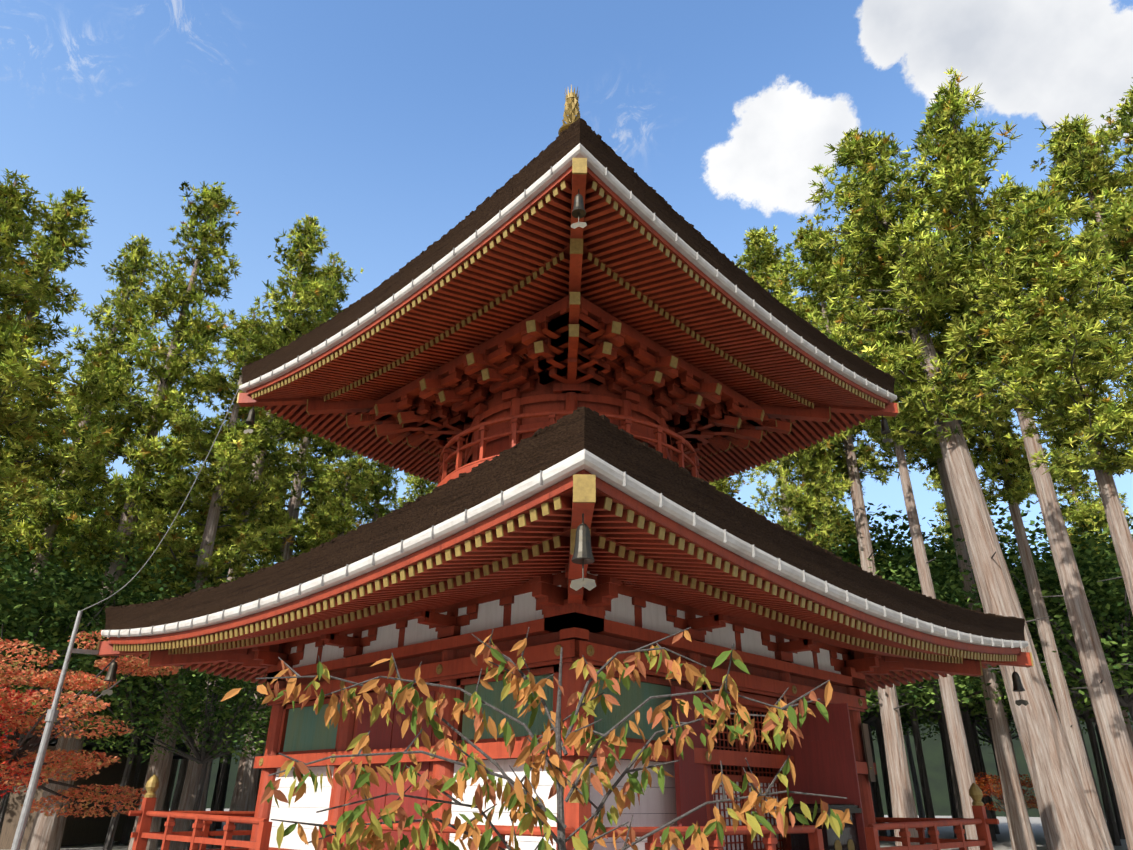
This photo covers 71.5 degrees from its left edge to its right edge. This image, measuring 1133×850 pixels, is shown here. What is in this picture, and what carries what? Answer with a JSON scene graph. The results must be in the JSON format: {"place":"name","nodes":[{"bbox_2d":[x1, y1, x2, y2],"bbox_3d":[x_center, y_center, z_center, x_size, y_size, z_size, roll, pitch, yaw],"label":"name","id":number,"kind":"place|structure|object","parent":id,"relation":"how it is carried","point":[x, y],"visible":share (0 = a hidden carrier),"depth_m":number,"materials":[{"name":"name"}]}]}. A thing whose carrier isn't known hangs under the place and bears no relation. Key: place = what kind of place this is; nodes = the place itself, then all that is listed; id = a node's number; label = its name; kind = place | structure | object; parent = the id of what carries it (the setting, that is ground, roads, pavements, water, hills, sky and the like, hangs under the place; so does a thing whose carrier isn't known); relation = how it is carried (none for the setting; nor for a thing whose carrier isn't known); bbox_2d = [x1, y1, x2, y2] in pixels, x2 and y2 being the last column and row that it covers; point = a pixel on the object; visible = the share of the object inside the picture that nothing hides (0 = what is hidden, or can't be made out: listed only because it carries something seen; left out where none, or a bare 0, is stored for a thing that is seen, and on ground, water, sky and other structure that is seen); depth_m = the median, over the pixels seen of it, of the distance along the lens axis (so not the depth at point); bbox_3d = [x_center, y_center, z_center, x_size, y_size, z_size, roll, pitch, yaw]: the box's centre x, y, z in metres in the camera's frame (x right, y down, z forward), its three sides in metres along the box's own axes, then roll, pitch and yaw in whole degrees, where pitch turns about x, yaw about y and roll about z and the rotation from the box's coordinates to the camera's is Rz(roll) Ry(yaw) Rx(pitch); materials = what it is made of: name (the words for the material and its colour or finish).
{"place":"outdoors","nodes":[
{"label":"outdoors","id":0,"kind":"place"},
{"bbox_2d":[0,0,1132,575],"label":"sky","id":1,"kind":"structure","parent":0,"point":[388,123],"materials":[{"name":"blue"}]},
{"bbox_2d":[60,808,1127,849],"bbox_3d":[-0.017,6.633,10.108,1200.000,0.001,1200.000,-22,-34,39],"label":"ground","id":2,"kind":"structure","parent":0,"point":[1003,842],"depth_m":39.10,"materials":[{"name":"grey gravel"}]},
{"bbox_2d":[0,404,46,572],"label":"cedar tree","id":3,"kind":"object","parent":2,"relation":"on","point":[4,523],"visible":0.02,"depth_m":39.75,"materials":[{"name":"green plant"}]},
{"bbox_2d":[0,542,91,712],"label":"understory tree","id":4,"kind":"object","parent":2,"relation":"on","point":[39,566],"visible":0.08,"depth_m":22.82,"materials":[{"name":"green plant"}]},
{"bbox_2d":[0,168,96,557],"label":"cedar tree","id":5,"kind":"object","parent":2,"relation":"on","point":[17,223],"visible":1,"depth_m":16.76,"materials":[{"name":"green plant"}]},
{"bbox_2d":[3,552,100,632],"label":"understory tree","id":6,"kind":"object","parent":2,"relation":"on","point":[52,569],"depth_m":27.58,"materials":[{"name":"green plant"}]},
{"bbox_2d":[11,611,98,849],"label":"pole","id":7,"kind":"object","parent":2,"relation":"on","point":[51,716],"visible":0.96,"depth_m":10.65,"materials":[{"name":"metal"}]},
{"bbox_2d":[0,186,114,582],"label":"cedar tree","id":8,"kind":"object","parent":2,"relation":"on","point":[50,255],"visible":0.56,"depth_m":19.73,"materials":[{"name":"green plant"}]},
{"bbox_2d":[0,559,143,731],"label":"understory tree","id":9,"kind":"object","parent":2,"relation":"on","point":[91,586],"visible":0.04,"depth_m":21.74,"materials":[{"name":"green plant"}]},
{"bbox_2d":[26,358,128,575],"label":"cedar tree","id":10,"kind":"object","parent":2,"relation":"on","point":[78,484],"visible":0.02,"depth_m":45.94,"materials":[{"name":"green plant"}]},
{"bbox_2d":[23,558,136,582],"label":"understory tree","id":11,"kind":"object","parent":2,"relation":"on","point":[89,572],"depth_m":35.42,"materials":[{"name":"green plant"}]},
{"bbox_2d":[0,233,163,729],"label":"cedar tree","id":12,"kind":"object","parent":2,"relation":"on","point":[109,346],"visible":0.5,"depth_m":30.35,"materials":[{"name":"green plant"}]},
{"bbox_2d":[0,586,169,834],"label":"understory tree","id":13,"kind":"object","parent":2,"relation":"on","point":[4,802],"depth_m":22.71,"materials":[{"name":"green plant"}]},
{"bbox_2d":[0,569,170,756],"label":"understory tree","id":14,"kind":"object","parent":2,"relation":"on","point":[9,737],"depth_m":25.69,"materials":[{"name":"green plant"}]},
{"bbox_2d":[2,553,177,745],"bbox_3d":[-19.846,10.835,31.245,9.902,10.844,11.218,-3,-26,8],"label":"understory tree","id":15,"kind":"object","parent":2,"relation":"on","point":[126,581],"depth_m":30.37,"materials":[{"name":"green plant"}]},
{"bbox_2d":[0,630,181,817],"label":"maple tree","id":16,"kind":"object","parent":2,"relation":"on","point":[21,755],"depth_m":13.98,"materials":[{"name":"plant"}]},
{"bbox_2d":[0,533,186,709],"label":"understory tree","id":17,"kind":"object","parent":2,"relation":"on","point":[52,541],"depth_m":29.27,"materials":[{"name":"green plant"}]},
{"bbox_2d":[55,498,131,745],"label":"cedar tree","id":18,"kind":"object","parent":2,"relation":"on","point":[110,535],"visible":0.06,"depth_m":38.39,"materials":[{"name":"green plant"}]},
{"bbox_2d":[0,712,190,849],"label":"distant hall","id":19,"kind":"structure","parent":2,"relation":"on","point":[80,830],"depth_m":29.64,"materials":[{"name":"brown wood"}]},
{"bbox_2d":[0,538,194,730],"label":"understory tree","id":20,"kind":"object","parent":2,"relation":"on","point":[11,608],"visible":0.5,"depth_m":18.68,"materials":[{"name":"green plant"}]},
{"bbox_2d":[1,467,200,579],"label":"tree","id":21,"kind":"object","parent":2,"relation":"on","point":[54,545],"depth_m":38.14,"materials":[{"name":"green plant"}]},
{"bbox_2d":[49,587,155,745],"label":"understory tree","id":22,"kind":"object","parent":2,"relation":"on","point":[116,695],"depth_m":30.06,"materials":[{"name":"green plant"}]},
{"bbox_2d":[7,508,199,578],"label":"tree","id":23,"kind":"object","parent":2,"relation":"on","point":[109,520],"depth_m":40.25,"materials":[{"name":"green plant"}]},
{"bbox_2d":[1,471,231,598],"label":"tree","id":24,"kind":"object","parent":2,"relation":"on","point":[134,568],"visible":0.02,"depth_m":39.48,"materials":[{"name":"green plant"}]},
{"bbox_2d":[94,672,155,739],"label":"understory tree","id":25,"kind":"object","parent":2,"relation":"on","point":[113,716],"depth_m":28.78,"materials":[{"name":"green plant"}]},
{"bbox_2d":[25,181,241,849],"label":"cedar tree","id":26,"kind":"object","parent":2,"relation":"on","point":[133,494],"visible":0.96,"depth_m":24.48,"materials":[{"name":"green plant"}]},
{"bbox_2d":[0,535,270,849],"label":"understory tree","id":27,"kind":"object","parent":2,"relation":"on","point":[110,837],"visible":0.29,"depth_m":19.55,"materials":[{"name":"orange plant"}]},
{"bbox_2d":[98,407,218,591],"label":"cedar tree","id":28,"kind":"object","parent":2,"relation":"on","point":[158,474],"visible":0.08,"depth_m":42.48,"materials":[{"name":"green plant"}]},
{"bbox_2d":[80,623,271,849],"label":"understory tree","id":29,"kind":"object","parent":2,"relation":"on","point":[207,751],"visible":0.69,"depth_m":19.32,"materials":[{"name":"green plant"}]},
{"bbox_2d":[112,675,239,843],"bbox_3d":[-16.425,12.066,31.930,8.386,9.184,9.501,-10,-27,20],"label":"understory tree","id":30,"kind":"object","parent":2,"relation":"on","point":[126,831],"depth_m":30.66,"materials":[{"name":"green plant"}]},
{"bbox_2d":[160,513,230,831],"bbox_3d":[-19.577,12.584,42.131,4.554,16.876,4.957,-4,-26,10],"label":"cedar tree","id":31,"kind":"object","parent":2,"relation":"on","point":[171,781],"visible":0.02,"depth_m":39.45,"materials":[{"name":"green plant"}]},
{"bbox_2d":[111,306,307,849],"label":"cedar tree","id":32,"kind":"object","parent":2,"relation":"on","point":[226,455],"visible":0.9,"depth_m":22.56,"materials":[{"name":"green plant"}]},
{"bbox_2d":[150,670,269,847],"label":"understory tree","id":33,"kind":"object","parent":2,"relation":"on","point":[213,825],"visible":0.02,"depth_m":29.02,"materials":[{"name":"green plant"}]},
{"bbox_2d":[190,724,234,828],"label":"understory tree","id":34,"kind":"object","parent":2,"relation":"on","point":[222,805],"depth_m":45.93,"materials":[{"name":"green plant"}]},
{"bbox_2d":[192,684,242,810],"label":"understory tree","id":35,"kind":"object","parent":2,"relation":"on","point":[216,784],"depth_m":35.78,"materials":[{"name":"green plant"}]},
{"bbox_2d":[170,449,270,826],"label":"cedar tree","id":36,"kind":"object","parent":2,"relation":"on","point":[179,785],"depth_m":44.55,"materials":[{"name":"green plant"}]},
{"bbox_2d":[186,722,266,810],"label":"tree","id":37,"kind":"object","parent":2,"relation":"on","point":[210,775],"depth_m":58.37,"materials":[{"name":"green plant"}]},
{"bbox_2d":[192,683,271,810],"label":"understory tree","id":38,"kind":"object","parent":2,"relation":"on","point":[259,769],"depth_m":33.24,"materials":[{"name":"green plant"}]},
{"bbox_2d":[169,533,303,582],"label":"tree","id":39,"kind":"object","parent":2,"relation":"on","point":[227,569],"depth_m":43.63,"materials":[{"name":"green plant"}]},
{"bbox_2d":[169,213,335,849],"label":"cedar tree","id":40,"kind":"object","parent":2,"relation":"on","point":[305,289],"visible":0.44,"depth_m":30.60,"materials":[{"name":"green plant"}]},
{"bbox_2d":[255,733,265,807],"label":"understory tree","id":41,"kind":"object","parent":2,"relation":"on","point":[259,775],"depth_m":41.32,"materials":[{"name":"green plant"}]},
{"bbox_2d":[220,252,372,847],"bbox_3d":[-11.274,3.278,33.243,6.707,26.377,6.162,21,-32,-36],"label":"cedar tree","id":42,"kind":"object","parent":2,"relation":"on","point":[244,794],"visible":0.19,"depth_m":33.43,"materials":[{"name":"green plant"}]},
{"bbox_2d":[292,463,333,555],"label":"cedar tree","id":43,"kind":"object","parent":2,"relation":"on","point":[318,503],"depth_m":49.80,"materials":[{"name":"green plant"}]},
{"bbox_2d":[273,442,379,564],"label":"cedar tree","id":44,"kind":"object","parent":2,"relation":"on","point":[349,488],"visible":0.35,"depth_m":27.70,"materials":[{"name":"green plant"}]},
{"bbox_2d":[335,458,400,537],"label":"cedar tree","id":45,"kind":"object","parent":2,"relation":"on","point":[385,478],"visible":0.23,"depth_m":38.56,"materials":[{"name":"green plant"}]},
{"bbox_2d":[396,472,437,508],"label":"cedar tree","id":46,"kind":"object","parent":2,"relation":"on","point":[421,483],"visible":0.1,"depth_m":47.40,"materials":[{"name":"green plant"}]},
{"bbox_2d":[220,627,852,849],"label":"cherry sapling","id":47,"kind":"object","parent":2,"relation":"on","point":[516,794],"visible":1,"depth_m":2.80,"materials":[{"name":"orange plant"}]},
{"bbox_2d":[96,85,1033,849],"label":"pagoda","id":48,"kind":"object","parent":2,"relation":"on","point":[574,367],"visible":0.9,"depth_m":9.44,"materials":[{"name":"wood"}]},
{"bbox_2d":[709,467,771,515],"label":"cedar tree","id":49,"kind":"object","parent":2,"relation":"on","point":[723,485],"visible":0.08,"depth_m":40.58,"materials":[{"name":"green plant"}]},
{"bbox_2d":[737,497,787,523],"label":"understory tree","id":50,"kind":"object","parent":2,"relation":"on","point":[770,515],"depth_m":33.32,"materials":[{"name":"green plant"}]},
{"bbox_2d":[731,225,817,522],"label":"cedar tree","id":51,"kind":"object","parent":2,"relation":"on","point":[762,264],"visible":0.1,"depth_m":41.31,"materials":[{"name":"green plant"}]},
{"bbox_2d":[750,431,853,554],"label":"cedar tree","id":52,"kind":"object","parent":2,"relation":"on","point":[802,501],"visible":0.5,"depth_m":30.04,"materials":[{"name":"green plant"}]},
{"bbox_2d":[793,481,878,835],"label":"cedar tree","id":53,"kind":"object","parent":2,"relation":"on","point":[846,513],"visible":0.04,"depth_m":48.59,"materials":[{"name":"green plant"}]},
{"bbox_2d":[768,207,922,845],"bbox_3d":[11.754,2.503,31.440,6.842,26.633,5.873,6,-26,-10],"label":"cedar tree","id":54,"kind":"object","parent":2,"relation":"on","point":[851,465],"visible":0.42,"depth_m":31.41,"materials":[{"name":"green plant"}]},
{"bbox_2d":[800,502,911,571],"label":"understory tree","id":55,"kind":"object","parent":2,"relation":"on","point":[903,527],"visible":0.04,"depth_m":36.56,"materials":[{"name":"green plant"}]},
{"bbox_2d":[833,514,910,586],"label":"cedar tree","id":56,"kind":"object","parent":2,"relation":"on","point":[851,524],"visible":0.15,"depth_m":40.58,"materials":[{"name":"green plant"}]},
{"bbox_2d":[870,782,877,822],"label":"tree","id":57,"kind":"object","parent":2,"relation":"on","point":[873,796],"depth_m":56.14,"materials":[{"name":"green plant"}]},
{"bbox_2d":[862,718,908,742],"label":"tree","id":58,"kind":"object","parent":2,"relation":"on","point":[871,727],"depth_m":55.30,"materials":[{"name":"green plant"}]},
{"bbox_2d":[852,560,939,722],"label":"understory tree","id":59,"kind":"object","parent":2,"relation":"on","point":[871,691],"depth_m":32.85,"materials":[{"name":"green plant"}]},
{"bbox_2d":[839,530,957,701],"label":"understory tree","id":60,"kind":"object","parent":2,"relation":"on","point":[941,547],"depth_m":39.22,"materials":[{"name":"green plant"}]},
{"bbox_2d":[818,208,979,849],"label":"cedar tree","id":61,"kind":"object","parent":2,"relation":"on","point":[960,753],"visible":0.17,"depth_m":25.77,"materials":[{"name":"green plant"}]},
{"bbox_2d":[871,721,929,734],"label":"tree","id":62,"kind":"object","parent":2,"relation":"on","point":[902,729],"depth_m":57.88,"materials":[{"name":"green plant"}]},
{"bbox_2d":[835,511,976,816],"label":"understory tree","id":63,"kind":"object","parent":2,"relation":"on","point":[879,722],"visible":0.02,"depth_m":42.94,"materials":[{"name":"green plant"}]},
{"bbox_2d":[853,556,972,835],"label":"understory tree","id":64,"kind":"object","parent":2,"relation":"on","point":[876,788],"depth_m":41.72,"materials":[{"name":"green plant"}]},
{"bbox_2d":[851,559,980,716],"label":"understory tree","id":65,"kind":"object","parent":2,"relation":"on","point":[906,687],"visible":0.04,"depth_m":30.24,"materials":[{"name":"green plant"}]},
{"bbox_2d":[868,695,979,835],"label":"understory tree","id":66,"kind":"object","parent":2,"relation":"on","point":[873,723],"depth_m":45.31,"materials":[{"name":"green plant"}]},
{"bbox_2d":[870,699,1013,767],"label":"tree","id":67,"kind":"object","parent":2,"relation":"on","point":[974,718],"depth_m":50.59,"materials":[{"name":"green plant"}]},
{"bbox_2d":[902,717,984,827],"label":"tree","id":68,"kind":"object","parent":2,"relation":"on","point":[921,812],"depth_m":62.62,"materials":[{"name":"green plant"}]},
{"bbox_2d":[819,502,1069,837],"bbox_3d":[18.096,13.154,41.389,14.927,16.347,16.911,2,-26,-3],"label":"understory tree","id":69,"kind":"object","parent":2,"relation":"on","point":[928,804],"visible":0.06,"depth_m":39.08,"materials":[{"name":"green plant"}]},
{"bbox_2d":[858,247,1036,849],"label":"cedar tree","id":70,"kind":"object","parent":2,"relation":"on","point":[1020,831],"visible":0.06,"depth_m":30.02,"materials":[{"name":"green plant"}]},
{"bbox_2d":[902,671,1002,837],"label":"understory tree","id":71,"kind":"object","parent":2,"relation":"on","point":[949,779],"visible":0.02,"depth_m":44.23,"materials":[{"name":"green plant"}]},
{"bbox_2d":[805,127,1107,849],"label":"cedar tree","id":72,"kind":"object","parent":2,"relation":"on","point":[1068,820],"visible":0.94,"depth_m":22.77,"materials":[{"name":"green plant"}]},
{"bbox_2d":[910,563,1014,833],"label":"tree","id":73,"kind":"object","parent":2,"relation":"on","point":[983,770],"depth_m":50.61,"materials":[{"name":"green plant"}]},
{"bbox_2d":[914,452,1016,753],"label":"cedar tree","id":74,"kind":"object","parent":2,"relation":"on","point":[941,507],"visible":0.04,"depth_m":48.89,"materials":[{"name":"green plant"}]},
{"bbox_2d":[828,495,1106,840],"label":"understory tree","id":75,"kind":"object","parent":2,"relation":"on","point":[971,744],"depth_m":40.85,"materials":[{"name":"green plant"}]},
{"bbox_2d":[891,527,1046,822],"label":"tree","id":76,"kind":"object","parent":2,"relation":"on","point":[987,720],"depth_m":45.08,"materials":[{"name":"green plant"}]},
{"bbox_2d":[862,532,1102,838],"bbox_3d":[17.311,12.442,36.576,12.157,13.314,13.773,9,-27,-17],"label":"understory tree","id":77,"kind":"object","parent":2,"relation":"on","point":[937,694],"visible":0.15,"depth_m":34.99,"materials":[{"name":"green plant"}]},
{"bbox_2d":[950,542,1035,842],"bbox_3d":[21.207,12.526,39.248,3.881,15.175,4.635,22,-33,-37],"label":"cedar tree","id":78,"kind":"object","parent":2,"relation":"on","point":[1008,726],"depth_m":38.14,"materials":[{"name":"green plant"}]},
{"bbox_2d":[907,535,1079,722],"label":"tree","id":79,"kind":"object","parent":2,"relation":"on","point":[1004,552],"visible":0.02,"depth_m":50.85,"materials":[{"name":"green plant"}]},
{"bbox_2d":[902,712,1094,746],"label":"tree","id":80,"kind":"object","parent":2,"relation":"on","point":[983,733],"visible":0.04,"depth_m":53.48,"materials":[{"name":"green plant"}]},
{"bbox_2d":[871,67,1132,849],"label":"cedar tree","id":81,"kind":"object","parent":2,"relation":"on","point":[958,179],"visible":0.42,"depth_m":23.69,"materials":[{"name":"green plant"}]},
{"bbox_2d":[975,772,1037,811],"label":"maple","id":82,"kind":"object","parent":2,"relation":"on","point":[992,781],"visible":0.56,"depth_m":32.52,"materials":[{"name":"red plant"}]},
{"bbox_2d":[906,251,1113,849],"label":"cedar tree","id":83,"kind":"object","parent":2,"relation":"on","point":[1008,465],"visible":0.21,"depth_m":26.46,"materials":[{"name":"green plant"}]},
{"bbox_2d":[902,515,1132,849],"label":"understory tree","id":84,"kind":"object","parent":2,"relation":"on","point":[1027,608],"visible":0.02,"depth_m":32.05,"materials":[{"name":"green plant"}]},
{"bbox_2d":[924,513,1132,722],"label":"understory tree","id":85,"kind":"object","parent":2,"relation":"on","point":[1125,698],"visible":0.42,"depth_m":28.59,"materials":[{"name":"green plant"}]},
{"bbox_2d":[928,524,1132,704],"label":"understory tree","id":86,"kind":"object","parent":2,"relation":"on","point":[1075,546],"visible":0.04,"depth_m":35.54,"materials":[{"name":"green plant"}]},
{"bbox_2d":[930,560,1131,845],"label":"understory tree","id":87,"kind":"object","parent":2,"relation":"on","point":[1111,824],"depth_m":37.08,"materials":[{"name":"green plant"}]},
{"bbox_2d":[936,173,1132,745],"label":"cedar tree","id":88,"kind":"object","parent":2,"relation":"on","point":[1052,268],"visible":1,"depth_m":16.19,"materials":[{"name":"green plant"}]},
{"bbox_2d":[968,687,1127,838],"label":"understory tree","id":89,"kind":"object","parent":2,"relation":"on","point":[1114,801],"depth_m":44.06,"materials":[{"name":"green plant"}]},
{"bbox_2d":[968,572,1132,724],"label":"understory tree","id":90,"kind":"object","parent":2,"relation":"on","point":[1080,719],"depth_m":48.73,"materials":[{"name":"green plant"}]},
{"bbox_2d":[1017,548,1132,717],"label":"understory tree","id":91,"kind":"object","parent":2,"relation":"on","point":[1111,628],"visible":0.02,"depth_m":32.65,"materials":[{"name":"green plant"}]},
{"bbox_2d":[1030,112,1132,405],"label":"cedar tree","id":92,"kind":"object","parent":2,"relation":"on","point":[1083,163],"visible":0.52,"depth_m":21.53,"materials":[{"name":"green plant"}]},
{"bbox_2d":[1039,513,1132,723],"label":"understory tree","id":93,"kind":"object","parent":2,"relation":"on","point":[1118,666],"visible":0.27,"depth_m":27.61,"materials":[{"name":"green plant"}]},
{"bbox_2d":[1042,439,1132,566],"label":"cedar tree","id":94,"kind":"object","parent":2,"relation":"on","point":[1078,513],"visible":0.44,"depth_m":38.62,"materials":[{"name":"green plant"}]},
{"bbox_2d":[1050,529,1132,748],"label":"tree","id":95,"kind":"object","parent":2,"relation":"on","point":[1128,725],"visible":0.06,"depth_m":33.67,"materials":[{"name":"green plant"}]},
{"bbox_2d":[1100,77,1132,285],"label":"cedar tree","id":96,"kind":"object","parent":2,"relation":"on","point":[1125,123],"visible":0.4,"depth_m":25.93,"materials":[{"name":"green plant"}]},
{"bbox_2d":[170,712,1132,817],"bbox_3d":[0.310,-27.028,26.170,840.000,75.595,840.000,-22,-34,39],"label":"forest hill terrain","id":97,"kind":"structure","parent":0,"point":[934,762],"depth_m":133.72,"materials":[{"name":"green plant"}]}
]}

